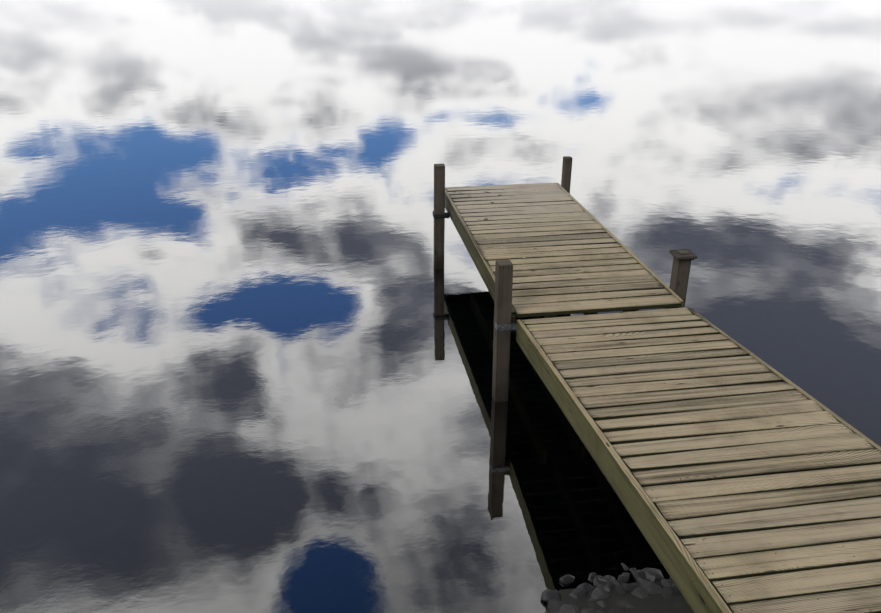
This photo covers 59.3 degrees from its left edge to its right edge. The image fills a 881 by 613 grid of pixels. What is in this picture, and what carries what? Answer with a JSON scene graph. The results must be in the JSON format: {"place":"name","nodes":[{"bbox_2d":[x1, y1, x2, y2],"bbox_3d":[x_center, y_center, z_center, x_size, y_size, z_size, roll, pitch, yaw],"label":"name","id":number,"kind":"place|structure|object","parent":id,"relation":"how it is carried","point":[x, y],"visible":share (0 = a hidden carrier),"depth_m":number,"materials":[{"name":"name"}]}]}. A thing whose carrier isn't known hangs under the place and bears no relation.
{"place":"outdoors","nodes":[
{"label":"outdoors","id":0,"kind":"place"},
{"bbox_2d":[0,0,880,612],"bbox_3d":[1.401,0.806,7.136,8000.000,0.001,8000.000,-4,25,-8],"label":"lake water","id":1,"kind":"structure","parent":0,"point":[246,346],"depth_m":10.11,"materials":[{"name":"liquid"}]},
{"bbox_2d":[445,183,683,332],"bbox_3d":[1.098,-0.710,8.616,1.582,0.220,3.925,-4,25,-8],"label":"dock frame","id":2,"kind":"object","parent":1,"relation":"on","point":[485,271],"visible":0.12,"depth_m":8.24,"materials":[{"name":"brown wood"}]},
{"bbox_2d":[446,183,681,317],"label":"dock deck","id":3,"kind":"structure","parent":2,"relation":"on","point":[595,260],"depth_m":8.00,"materials":[{"name":"brown wood"}]},
{"bbox_2d":[453,189,536,270],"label":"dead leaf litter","id":4,"kind":"object","parent":3,"relation":"on","point":[487,218],"visible":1,"depth_m":9.59,"materials":[{"name":"brown plant"}]},
{"bbox_2d":[545,579,693,612],"bbox_3d":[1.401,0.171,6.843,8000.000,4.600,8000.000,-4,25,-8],"label":"lake bed","id":5,"kind":"object","parent":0,"point":[655,603],"depth_m":4.76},
{"bbox_2d":[434,164,444,268],"bbox_3d":[-0.021,-0.343,10.063,0.153,3.040,0.130,-4,25,-8],"label":"post","id":6,"kind":"object","parent":5,"relation":"on","point":[439,199],"visible":0.5,"depth_m":9.62,"materials":[{"name":"brown wood"}]},
{"bbox_2d":[433,211,449,218],"bbox_3d":[0.014,-1.147,9.693,0.210,0.055,0.152,-4,25,-8],"label":"bracket","id":7,"kind":"object","parent":6,"relation":"attached to","point":[441,216],"visible":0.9,"depth_m":9.64,"materials":[{"name":"grey metal"}]},
{"bbox_2d":[492,260,512,401],"bbox_3d":[0.546,1.004,7.149,0.144,3.030,0.129,-4,25,-8],"label":"post","id":8,"kind":"object","parent":5,"relation":"on","point":[502,316],"visible":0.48,"depth_m":6.73,"materials":[{"name":"brown wood"}]},
{"bbox_2d":[495,322,515,330],"bbox_3d":[0.576,0.156,6.756,0.197,0.055,0.151,-4,25,-8],"label":"post bracket","id":9,"kind":"object","parent":8,"relation":"attached to","point":[511,326],"visible":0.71,"depth_m":6.70,"materials":[{"name":"grey metal"}]},
{"bbox_2d":[561,156,572,193],"bbox_3d":[1.656,-0.616,10.757,0.116,2.955,0.126,-4,25,-8],"label":"post","id":10,"kind":"object","parent":5,"relation":"on","point":[566,173],"visible":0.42,"depth_m":10.18,"materials":[{"name":"brown wood"}]},
{"bbox_2d":[541,563,681,612],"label":"shore rocks","id":11,"kind":"object","parent":5,"relation":"on","point":[645,578],"visible":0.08,"depth_m":4.88,"materials":[{"name":"grey stone"}]},
{"bbox_2d":[669,249,696,306],"bbox_3d":[2.199,0.838,7.620,0.186,2.938,0.187,-4,25,-8],"label":"post","id":12,"kind":"object","parent":5,"relation":"on","point":[681,265],"visible":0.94,"depth_m":7.04,"materials":[{"name":"brown wood"}]},
{"bbox_2d":[516,308,880,612],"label":"dock frame","id":13,"kind":"structure","parent":5,"relation":"on","point":[698,591],"depth_m":4.42,"materials":[{"name":"brown wood"}]},
{"bbox_2d":[522,307,880,612],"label":"planks","id":14,"kind":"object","parent":13,"relation":"on","point":[719,460],"depth_m":4.48,"materials":[{"name":"brown wood"}]},
{"bbox_2d":[456,200,873,610],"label":"deck screws","id":15,"kind":"object","parent":14,"relation":"attached to","point":[702,360],"visible":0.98,"depth_m":4.55,"materials":[{"name":"grey metal"}]}
]}

